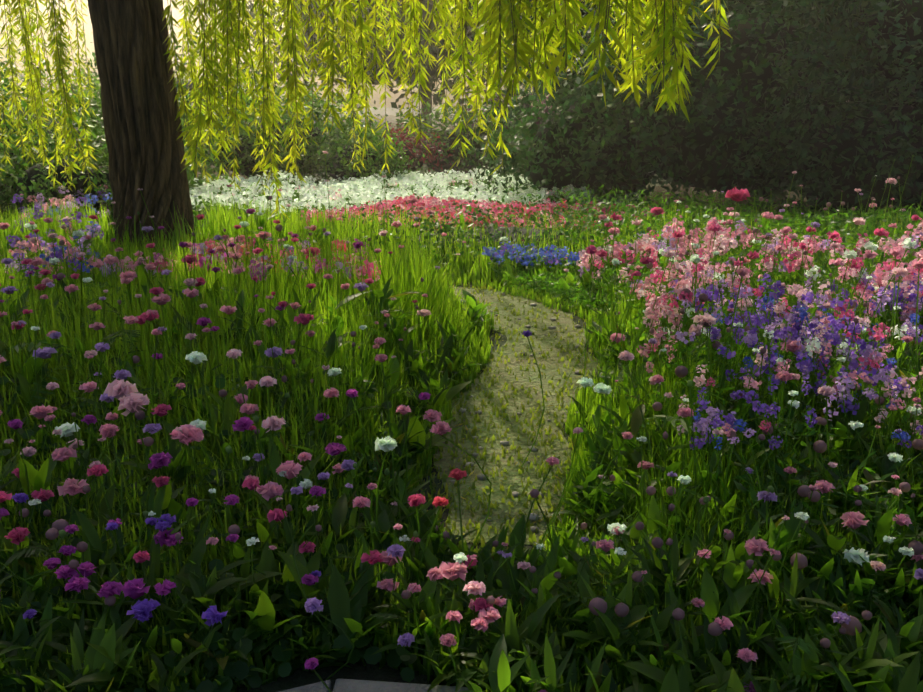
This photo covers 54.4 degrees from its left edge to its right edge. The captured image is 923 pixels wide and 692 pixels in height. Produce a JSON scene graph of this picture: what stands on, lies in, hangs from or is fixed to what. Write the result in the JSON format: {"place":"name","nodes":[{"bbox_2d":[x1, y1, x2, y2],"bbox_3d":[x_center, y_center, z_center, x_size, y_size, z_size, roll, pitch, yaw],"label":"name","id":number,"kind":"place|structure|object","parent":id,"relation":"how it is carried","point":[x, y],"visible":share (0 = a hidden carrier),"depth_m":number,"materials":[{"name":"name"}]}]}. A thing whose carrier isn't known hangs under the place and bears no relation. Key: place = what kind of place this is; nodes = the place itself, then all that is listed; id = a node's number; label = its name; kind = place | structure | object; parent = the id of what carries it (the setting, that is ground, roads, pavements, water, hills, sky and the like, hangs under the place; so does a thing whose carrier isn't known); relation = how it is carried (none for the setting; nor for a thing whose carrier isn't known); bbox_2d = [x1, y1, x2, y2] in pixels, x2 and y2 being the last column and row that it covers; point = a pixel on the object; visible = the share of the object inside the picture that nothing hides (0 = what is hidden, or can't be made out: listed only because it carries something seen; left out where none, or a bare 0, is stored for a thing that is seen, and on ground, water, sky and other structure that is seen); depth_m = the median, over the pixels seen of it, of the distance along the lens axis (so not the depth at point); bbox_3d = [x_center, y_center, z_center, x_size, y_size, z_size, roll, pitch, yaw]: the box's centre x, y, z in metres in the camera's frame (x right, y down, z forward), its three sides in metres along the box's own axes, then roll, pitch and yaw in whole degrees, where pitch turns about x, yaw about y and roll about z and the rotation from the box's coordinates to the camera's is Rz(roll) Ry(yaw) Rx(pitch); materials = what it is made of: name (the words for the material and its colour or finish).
{"place":"outdoors","nodes":[
{"label":"outdoors","id":0,"kind":"place"},
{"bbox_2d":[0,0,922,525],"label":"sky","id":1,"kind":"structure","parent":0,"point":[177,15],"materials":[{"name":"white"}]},
{"bbox_2d":[18,107,920,691],"bbox_3d":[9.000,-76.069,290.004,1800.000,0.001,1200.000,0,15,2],"label":"ground","id":2,"kind":"structure","parent":0,"point":[356,671],"depth_m":2.61,"materials":[{"name":"soil"}]},
{"bbox_2d":[0,0,731,219],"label":"willow","id":3,"kind":"object","parent":2,"relation":"on","point":[655,50],"depth_m":6.06,"materials":[{"name":"green plant"}]},
{"bbox_2d":[87,0,195,251],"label":"willow trunk and limbs","id":4,"kind":"object","parent":3,"relation":"attached to","point":[170,150],"depth_m":9.25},
{"bbox_2d":[212,0,545,132],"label":"trees","id":5,"kind":"object","parent":2,"relation":"on","point":[426,64],"depth_m":34.10,"materials":[{"name":"green plant"}]},
{"bbox_2d":[279,678,490,691],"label":"paving stones","id":6,"kind":"object","parent":2,"relation":"on","point":[346,685],"visible":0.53,"depth_m":2.44,"materials":[{"name":"grey stone"}]},
{"bbox_2d":[296,0,494,84],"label":"shade trees","id":7,"kind":"object","parent":2,"relation":"on","point":[430,71],"depth_m":32.93,"materials":[{"name":"green plant"}]},
{"bbox_2d":[0,166,922,595],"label":"flowers","id":8,"kind":"object","parent":2,"relation":"on","point":[550,285],"depth_m":9.23,"materials":[{"name":"white plant"}]},
{"bbox_2d":[0,208,922,691],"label":"meadow leaves","id":9,"kind":"object","parent":2,"relation":"on","point":[884,650],"visible":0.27,"depth_m":2.82,"materials":[{"name":"green plant"}]},
{"bbox_2d":[0,151,922,691],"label":"flower heads","id":10,"kind":"object","parent":9,"relation":"on","point":[128,397],"visible":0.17,"depth_m":3.79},
{"bbox_2d":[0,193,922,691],"bbox_3d":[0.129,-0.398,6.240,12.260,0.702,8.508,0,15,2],"label":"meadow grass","id":11,"kind":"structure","parent":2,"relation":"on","point":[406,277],"depth_m":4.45,"materials":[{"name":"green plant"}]},
{"bbox_2d":[0,155,922,691],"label":"flower stems","id":12,"kind":"object","parent":2,"relation":"on","point":[806,399],"visible":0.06,"depth_m":3.66,"materials":[{"name":"green plant"}]},
{"bbox_2d":[0,0,922,267],"bbox_3d":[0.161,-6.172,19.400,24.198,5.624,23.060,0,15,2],"label":"shrubs","id":13,"kind":"object","parent":2,"relation":"on","point":[707,140],"depth_m":11.72,"materials":[{"name":"green plant"}]},
{"bbox_2d":[285,151,670,200],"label":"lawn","id":14,"kind":"structure","parent":0,"point":[427,167],"depth_m":21.25,"materials":[{"name":"green plant"}]},
{"bbox_2d":[433,287,602,544],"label":"garden path","id":15,"kind":"structure","parent":0,"point":[498,494],"depth_m":4.70,"materials":[{"name":"gravel"}]},
{"bbox_2d":[431,292,580,522],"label":"fallen leaves","id":16,"kind":"object","parent":15,"relation":"on","point":[467,429],"depth_m":4.38,"materials":[{"name":"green plant"}]},
{"bbox_2d":[450,293,580,531],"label":"path pebbles","id":17,"kind":"object","parent":15,"relation":"on","point":[514,493],"depth_m":4.30,"materials":[{"name":"grey stone"}]}
]}

